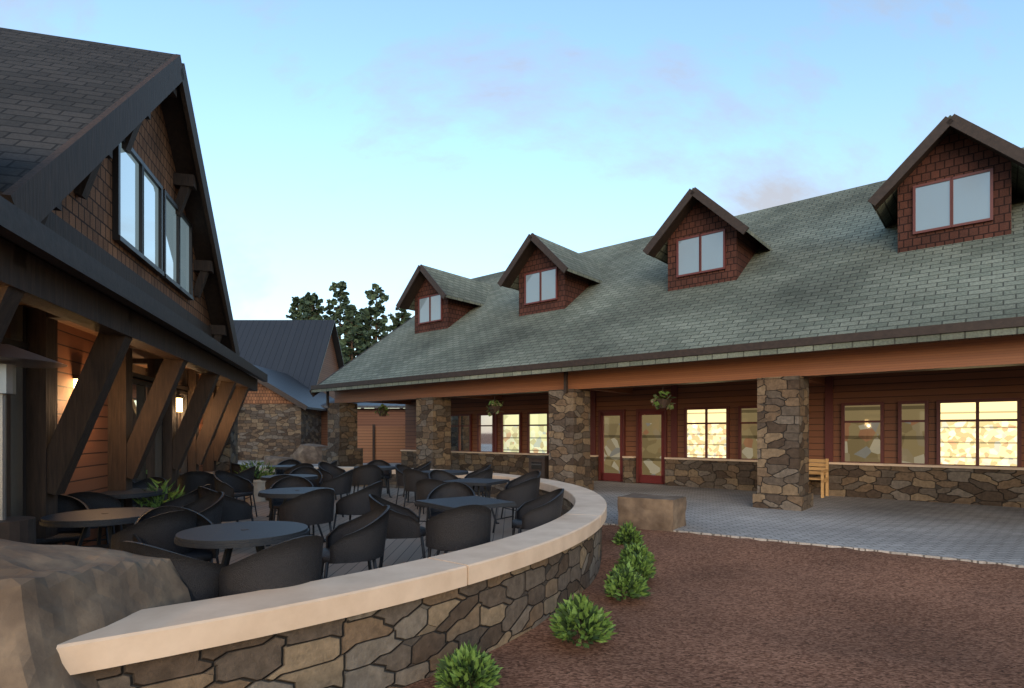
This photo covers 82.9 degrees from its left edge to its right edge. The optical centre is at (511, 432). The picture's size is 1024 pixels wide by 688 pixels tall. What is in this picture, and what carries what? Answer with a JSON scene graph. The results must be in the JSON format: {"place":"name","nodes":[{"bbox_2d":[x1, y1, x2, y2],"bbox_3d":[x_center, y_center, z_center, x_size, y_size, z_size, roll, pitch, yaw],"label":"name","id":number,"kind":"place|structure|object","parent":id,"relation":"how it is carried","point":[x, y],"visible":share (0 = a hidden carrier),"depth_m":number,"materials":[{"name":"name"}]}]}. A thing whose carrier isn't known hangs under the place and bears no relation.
{"place":"outdoors","nodes":[
{"label":"outdoors","id":0,"kind":"place"},
{"bbox_2d":[0,0,1023,356],"label":"sky","id":1,"kind":"structure","parent":0,"point":[360,144],"materials":[{"name":"blue"}]},
{"bbox_2d":[238,460,1023,567],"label":"paving","id":2,"kind":"structure","parent":0,"point":[982,534],"depth_m":10.04,"materials":[{"name":"grey stone"}]},
{"bbox_2d":[264,456,292,464],"bbox_3d":[-11.460,1.382,28.447,1.504,0.536,1.463,0,0,-10],"label":"boulder","id":3,"kind":"object","parent":2,"relation":"on","point":[273,460],"visible":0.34,"depth_m":27.89,"materials":[{"name":"grey stone"}]},
{"bbox_2d":[293,296,314,319],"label":"tree","id":4,"kind":"object","parent":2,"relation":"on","point":[300,301],"visible":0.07,"depth_m":85.21,"materials":[{"name":"green plant"}]},
{"bbox_2d":[290,443,327,463],"bbox_3d":[-10.288,1.096,29.927,2.244,1.109,1.759,0,0,-11],"label":"boulder","id":5,"kind":"object","parent":2,"relation":"on","point":[308,453],"visible":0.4,"depth_m":29.31,"materials":[{"name":"grey stone"}]},
{"bbox_2d":[301,292,327,319],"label":"tree","id":6,"kind":"object","parent":2,"relation":"on","point":[310,300],"visible":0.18,"depth_m":79.63,"materials":[{"name":"green plant"}]},
{"bbox_2d":[234,320,404,459],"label":"back building","id":7,"kind":"structure","parent":2,"relation":"on","point":[283,412],"depth_m":36.50,"materials":[{"name":"stone"}]},
{"bbox_2d":[91,472,601,687],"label":"seat wall","id":8,"kind":"structure","parent":2,"relation":"on","point":[402,645],"depth_m":3.94,"materials":[{"name":"stone"}]},
{"bbox_2d":[56,466,606,674],"bbox_3d":[-3.193,1.075,10.325,8.999,0.150,16.060,0,0,-15],"label":"wall cap","id":9,"kind":"object","parent":8,"relation":"on","point":[155,633],"visible":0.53,"depth_m":3.59,"materials":[{"name":"beige stone"}]},
{"bbox_2d":[353,308,371,356],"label":"tree","id":10,"kind":"object","parent":2,"relation":"on","point":[362,320],"visible":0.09,"depth_m":89.13,"materials":[{"name":"green plant"}]},
{"bbox_2d":[208,486,527,577],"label":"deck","id":11,"kind":"structure","parent":2,"relation":"on","point":[398,551],"depth_m":8.54,"materials":[{"name":"grey wood"}]},
{"bbox_2d":[0,344,66,543],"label":"patio heater","id":12,"kind":"object","parent":11,"relation":"on","point":[22,529],"visible":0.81,"depth_m":4.58,"materials":[{"name":"black metal"}]},
{"bbox_2d":[36,494,89,545],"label":"chair","id":13,"kind":"object","parent":11,"relation":"on","point":[66,503],"visible":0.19,"depth_m":6.38,"materials":[{"name":"wicker"}]},
{"bbox_2d":[62,492,120,546],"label":"chair","id":14,"kind":"object","parent":11,"relation":"on","point":[93,500],"visible":0.16,"depth_m":6.81,"materials":[{"name":"wicker"}]},
{"bbox_2d":[39,507,152,548],"bbox_3d":[-4.000,1.165,5.700,1.000,0.754,1.000,0,0,-4],"label":"table","id":15,"kind":"object","parent":11,"relation":"on","point":[107,517],"visible":0.56,"depth_m":5.51,"materials":[{"name":"grey metal"}]},
{"bbox_2d":[101,488,164,529],"bbox_3d":[-5.300,1.165,7.900,1.000,0.754,1.000,0,0,13],"label":"table","id":16,"kind":"object","parent":11,"relation":"on","point":[135,493],"visible":0.37,"depth_m":7.73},
{"bbox_2d":[132,477,167,507],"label":"chair","id":17,"kind":"object","parent":11,"relation":"on","point":[142,483],"visible":0.16,"depth_m":8.91,"materials":[{"name":"wicker"}]},
{"bbox_2d":[111,510,196,553],"bbox_3d":[-3.188,1.109,5.216,0.640,0.862,0.650,0,0,30],"label":"chair","id":18,"kind":"object","parent":11,"relation":"on","point":[161,530],"visible":0.43,"depth_m":4.99,"materials":[{"name":"wicker"}]},
{"bbox_2d":[131,478,184,507],"bbox_3d":[-4.820,1.073,7.985,0.745,0.930,0.760,0,0,0],"label":"shrub","id":19,"kind":"object","parent":11,"relation":"on","point":[172,495],"visible":0.34,"depth_m":7.95,"materials":[{"name":"green plant"}]},
{"bbox_2d":[119,541,224,601],"bbox_3d":[-2.271,1.109,3.914,0.650,0.862,0.640,0,0,24],"label":"chair","id":20,"kind":"object","parent":11,"relation":"on","point":[200,579],"visible":0.26,"depth_m":3.71,"materials":[{"name":"wicker"}]},
{"bbox_2d":[133,506,217,562],"bbox_3d":[-2.998,1.109,5.157,0.650,0.862,0.640,0,0,-44],"label":"chair","id":21,"kind":"object","parent":11,"relation":"on","point":[207,555],"visible":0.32,"depth_m":5.27,"materials":[{"name":"wicker"}]},
{"bbox_2d":[159,484,211,506],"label":"chair","id":22,"kind":"object","parent":11,"relation":"on","point":[187,498],"visible":0.2,"depth_m":7.39,"materials":[{"name":"wicker"}]},
{"bbox_2d":[177,471,214,494],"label":"chair","id":23,"kind":"object","parent":11,"relation":"on","point":[191,481],"visible":0.48,"depth_m":10.41,"materials":[{"name":"wicker"}]},
{"bbox_2d":[182,492,224,563],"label":"chair","id":24,"kind":"object","parent":11,"relation":"on","point":[210,507],"visible":0.3,"depth_m":6.57,"materials":[{"name":"wicker"}]},
{"bbox_2d":[198,486,253,554],"bbox_3d":[-3.769,1.109,7.618,0.650,0.862,0.640,0,0,40],"label":"chair","id":25,"kind":"object","parent":11,"relation":"on","point":[234,509],"visible":0.46,"depth_m":7.39,"materials":[{"name":"wicker"}]},
{"bbox_2d":[213,470,257,516],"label":"chair","id":26,"kind":"object","parent":11,"relation":"on","point":[229,484],"visible":0.81,"depth_m":10.63,"materials":[{"name":"wicker"}]},
{"bbox_2d":[174,521,308,565],"bbox_3d":[-2.190,1.165,4.750,1.000,0.754,1.000,0,0,-19],"label":"table","id":27,"kind":"object","parent":11,"relation":"on","point":[229,537],"visible":0.66,"depth_m":4.58,"materials":[{"name":"grey metal"}]},
{"bbox_2d":[235,466,254,505],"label":"chair","id":28,"kind":"object","parent":11,"relation":"on","point":[248,473],"visible":0.32,"depth_m":11.79,"materials":[{"name":"wicker"}]},
{"bbox_2d":[231,463,260,478],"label":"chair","id":29,"kind":"object","parent":11,"relation":"on","point":[235,467],"visible":0.25,"depth_m":13.10,"materials":[{"name":"wicker"}]},
{"bbox_2d":[233,460,276,501],"bbox_3d":[-5.798,1.035,13.133,0.894,1.006,0.946,0,0,0],"label":"planter","id":30,"kind":"object","parent":11,"relation":"on","point":[258,484],"visible":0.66,"depth_m":12.96,"materials":[{"name":"green plant"}]},
{"bbox_2d":[219,535,322,596],"bbox_3d":[-1.623,1.109,3.987,0.640,0.862,0.650,0,0,34],"label":"chair","id":31,"kind":"object","parent":11,"relation":"on","point":[292,562],"visible":0.62,"depth_m":3.73,"materials":[{"name":"wicker"}]},
{"bbox_2d":[265,475,291,520],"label":"chair","id":32,"kind":"object","parent":11,"relation":"on","point":[270,482],"visible":0.19,"depth_m":9.51,"materials":[{"name":"wicker"}]},
{"bbox_2d":[266,465,293,474],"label":"table","id":33,"kind":"object","parent":11,"relation":"on","point":[281,467],"visible":0.3,"depth_m":13.73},
{"bbox_2d":[275,459,300,474],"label":"chair","id":34,"kind":"object","parent":11,"relation":"on","point":[289,462],"visible":0.19,"depth_m":14.96,"materials":[{"name":"wicker"}]},
{"bbox_2d":[260,474,317,516],"bbox_3d":[-4.100,1.165,10.700,1.000,0.754,1.000,0,0,35],"label":"table","id":35,"kind":"object","parent":11,"relation":"on","point":[306,476],"visible":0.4,"depth_m":10.59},
{"bbox_2d":[269,476,313,533],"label":"chair","id":36,"kind":"object","parent":11,"relation":"on","point":[288,482],"visible":0.29,"depth_m":9.05,"materials":[{"name":"wicker"}]},
{"bbox_2d":[258,487,334,545],"bbox_3d":[-2.970,1.165,8.020,1.000,0.754,1.000,0,0,23],"label":"table","id":37,"kind":"object","parent":11,"relation":"on","point":[290,492],"visible":0.54,"depth_m":7.86,"materials":[{"name":"grey metal"}]},
{"bbox_2d":[284,463,313,473],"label":"chair","id":38,"kind":"object","parent":11,"relation":"on","point":[289,470],"visible":0.13,"depth_m":13.06,"materials":[{"name":"wicker"}]},
{"bbox_2d":[289,466,322,486],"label":"chair","id":39,"kind":"object","parent":11,"relation":"on","point":[318,482],"visible":0.29,"depth_m":11.71,"materials":[{"name":"wicker"}]},
{"bbox_2d":[279,488,334,540],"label":"chair","id":40,"kind":"object","parent":11,"relation":"on","point":[314,507],"visible":0.77,"depth_m":7.05,"materials":[{"name":"wicker"}]},
{"bbox_2d":[318,462,349,499],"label":"chair","id":41,"kind":"object","parent":11,"relation":"on","point":[328,471],"visible":0.52,"depth_m":13.81,"materials":[{"name":"wicker"}]},
{"bbox_2d":[319,469,353,516],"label":"chair","id":42,"kind":"object","parent":11,"relation":"on","point":[341,484],"visible":0.62,"depth_m":10.61,"materials":[{"name":"wicker"}]},
{"bbox_2d":[320,505,389,579],"bbox_3d":[-1.442,1.109,5.315,0.640,0.862,0.650,0,0,-21],"label":"chair","id":43,"kind":"object","parent":11,"relation":"on","point":[361,538],"visible":0.91,"depth_m":5.12,"materials":[{"name":"wicker"}]},
{"bbox_2d":[333,481,382,528],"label":"chair","id":44,"kind":"object","parent":11,"relation":"on","point":[357,503],"visible":0.66,"depth_m":7.96,"materials":[{"name":"wicker"}]},
{"bbox_2d":[352,464,381,492],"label":"chair","id":45,"kind":"object","parent":11,"relation":"on","point":[368,474],"visible":0.69,"depth_m":12.55,"materials":[{"name":"wicker"}]},
{"bbox_2d":[353,466,394,497],"bbox_3d":[-3.200,1.165,13.600,1.000,0.754,1.000,0,0,16],"label":"table","id":46,"kind":"object","parent":11,"relation":"on","point":[387,467],"visible":0.3,"depth_m":13.68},
{"bbox_2d":[366,460,391,493],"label":"chair","id":47,"kind":"object","parent":11,"relation":"on","point":[387,474],"visible":0.41,"depth_m":14.64,"materials":[{"name":"wicker"}]},
{"bbox_2d":[369,494,425,567],"bbox_3d":[-1.267,1.109,6.449,0.640,0.862,0.650,0,0,-10],"label":"chair","id":48,"kind":"object","parent":11,"relation":"on","point":[403,522],"visible":0.72,"depth_m":6.18,"materials":[{"name":"wicker"}]},
{"bbox_2d":[395,464,415,505],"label":"chair","id":49,"kind":"object","parent":11,"relation":"on","point":[399,469],"visible":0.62,"depth_m":12.36,"materials":[{"name":"wicker"}]},
{"bbox_2d":[403,469,428,513],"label":"chair","id":50,"kind":"object","parent":11,"relation":"on","point":[412,477],"visible":0.55,"depth_m":11.06,"materials":[{"name":"wicker"}]},
{"bbox_2d":[403,461,430,498],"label":"chair","id":51,"kind":"object","parent":11,"relation":"on","point":[425,466],"visible":0.21,"depth_m":13.74,"materials":[{"name":"wicker"}]},
{"bbox_2d":[415,479,445,522],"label":"chair","id":52,"kind":"object","parent":11,"relation":"on","point":[425,488],"visible":0.34,"depth_m":8.68,"materials":[{"name":"wicker"}]},
{"bbox_2d":[428,470,459,480],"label":"chair","id":53,"kind":"object","parent":11,"relation":"on","point":[441,475],"visible":0.19,"depth_m":10.78,"materials":[{"name":"wicker"}]},
{"bbox_2d":[422,470,468,474],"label":"table","id":54,"kind":"object","parent":11,"relation":"on","point":[458,472],"visible":0.35,"depth_m":11.94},
{"bbox_2d":[427,482,475,548],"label":"chair","id":55,"kind":"object","parent":11,"relation":"on","point":[452,489],"visible":0.34,"depth_m":7.99,"materials":[{"name":"wicker"}]},
{"bbox_2d":[425,504,490,557],"bbox_3d":[-0.518,1.109,5.772,0.650,0.862,0.640,0,0,-25],"label":"chair","id":56,"kind":"object","parent":11,"relation":"on","point":[460,527],"visible":0.77,"depth_m":5.52,"materials":[{"name":"wicker"}]},
{"bbox_2d":[414,496,516,555],"bbox_3d":[-0.550,1.168,6.750,0.860,0.749,0.860,0,0,-37],"label":"table","id":57,"kind":"object","parent":11,"relation":"on","point":[445,504],"visible":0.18,"depth_m":6.63,"materials":[{"name":"grey metal"}]},
{"bbox_2d":[443,478,510,523],"bbox_3d":[-0.600,1.168,9.700,0.860,0.749,0.860,0,0,26],"label":"table","id":58,"kind":"object","parent":11,"relation":"on","point":[477,482],"visible":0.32,"depth_m":9.65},
{"bbox_2d":[464,464,490,496],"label":"chair","id":59,"kind":"object","parent":11,"relation":"on","point":[478,471],"visible":0.16,"depth_m":12.70,"materials":[{"name":"wicker"}]},
{"bbox_2d":[468,468,492,497],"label":"chair","id":60,"kind":"object","parent":11,"relation":"on","point":[486,474],"visible":0.36,"depth_m":11.05,"materials":[{"name":"wicker"}]},
{"bbox_2d":[492,478,538,532],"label":"chair","id":61,"kind":"object","parent":11,"relation":"on","point":[520,494],"visible":0.63,"depth_m":8.71,"materials":[{"name":"wicker"}]},
{"bbox_2d":[501,470,540,518],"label":"chair","id":62,"kind":"object","parent":11,"relation":"on","point":[525,477],"visible":0.34,"depth_m":10.55,"materials":[{"name":"wicker"}]},
{"bbox_2d":[512,488,563,535],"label":"chair","id":63,"kind":"object","parent":11,"relation":"on","point":[539,511],"visible":0.72,"depth_m":6.83,"materials":[{"name":"wicker"}]},
{"bbox_2d":[357,424,404,462],"bbox_3d":[-5.990,0.550,30.020,7.020,2.000,0.200,0,0,0],"label":"fence","id":64,"kind":"object","parent":2,"relation":"on","point":[384,443],"visible":0.2,"depth_m":30.00,"materials":[{"name":"brown wood"}]},
{"bbox_2d":[389,307,411,330],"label":"tree","id":65,"kind":"object","parent":2,"relation":"on","point":[404,316],"visible":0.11,"depth_m":84.58,"materials":[{"name":"green plant"}]},
{"bbox_2d":[309,114,1023,510],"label":"shop building","id":66,"kind":"structure","parent":2,"relation":"on","point":[867,340],"depth_m":14.33,"materials":[{"name":"stone"}]},
{"bbox_2d":[489,572,960,687],"bbox_3d":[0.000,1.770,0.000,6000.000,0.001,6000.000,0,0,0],"label":"ground","id":67,"kind":"structure","parent":0,"point":[721,660],"depth_m":4.83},
{"bbox_2d":[0,539,191,687],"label":"boulder","id":68,"kind":"object","parent":67,"relation":"on","point":[52,597],"visible":0.6,"depth_m":2.90,"materials":[{"name":"brown stone"}]},
{"bbox_2d":[0,27,267,545],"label":"building","id":69,"kind":"structure","parent":67,"relation":"on","point":[114,296],"depth_m":7.63,"materials":[{"name":"brown wood"}]},
{"bbox_2d":[285,296,300,319],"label":"tree","id":70,"kind":"object","parent":67,"relation":"on","point":[294,305],"visible":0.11,"depth_m":91.15,"materials":[{"name":"green plant"}]},
{"bbox_2d":[322,281,357,356],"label":"tree","id":71,"kind":"object","parent":67,"relation":"on","point":[340,308],"visible":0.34,"depth_m":82.47,"materials":[{"name":"green plant"}]},
{"bbox_2d":[337,304,367,364],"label":"tree","id":72,"kind":"object","parent":67,"relation":"on","point":[351,327],"visible":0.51,"depth_m":78.44,"materials":[{"name":"green plant"}]},
{"bbox_2d":[355,283,392,348],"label":"tree","id":73,"kind":"object","parent":67,"relation":"on","point":[376,311],"visible":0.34,"depth_m":81.42,"materials":[{"name":"green plant"}]},
{"bbox_2d":[403,525,1023,687],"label":"mulch bed","id":74,"kind":"object","parent":67,"relation":"on","point":[737,591],"visible":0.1,"depth_m":5.62,"materials":[{"name":"brown soil"}]},
{"bbox_2d":[433,641,502,687],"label":"shrub","id":75,"kind":"object","parent":74,"relation":"on","point":[467,664],"visible":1,"depth_m":3.82,"materials":[{"name":"green plant"}]},
{"bbox_2d":[549,592,616,647],"bbox_3d":[0.603,1.535,4.813,0.593,0.430,0.560,0,0,0],"label":"shrub","id":76,"kind":"object","parent":74,"relation":"on","point":[595,625],"visible":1,"depth_m":4.73,"materials":[{"name":"green plant"}]},
{"bbox_2d":[603,560,651,600],"bbox_3d":[1.188,1.551,6.055,0.549,0.399,0.513,0,0,31],"label":"shrub","id":77,"kind":"object","parent":74,"relation":"on","point":[631,582],"visible":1,"depth_m":5.97,"materials":[{"name":"green plant"}]},
{"bbox_2d":[611,521,643,544],"bbox_3d":[1.745,1.525,8.747,0.511,0.450,0.488,0,0,0],"label":"shrub","id":78,"kind":"object","parent":74,"relation":"on","point":[627,532],"visible":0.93,"depth_m":8.64,"materials":[{"name":"green plant"}]},
{"bbox_2d":[614,551,656,579],"bbox_3d":[1.449,1.574,6.846,0.578,0.352,0.517,0,0,0],"label":"shrub","id":79,"kind":"object","parent":74,"relation":"on","point":[643,564],"visible":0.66,"depth_m":6.76,"materials":[{"name":"green plant"}]},
{"bbox_2d":[617,541,655,562],"bbox_3d":[1.593,1.578,7.539,0.480,0.344,0.510,0,0,-27],"label":"shrub","id":80,"kind":"object","parent":74,"relation":"on","point":[639,547],"visible":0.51,"depth_m":7.48,"materials":[{"name":"green plant"}]},
{"bbox_2d":[617,493,686,531],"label":"stone block","id":81,"kind":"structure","parent":74,"relation":"on","point":[651,512],"depth_m":9.50,"materials":[{"name":"beige stone"}]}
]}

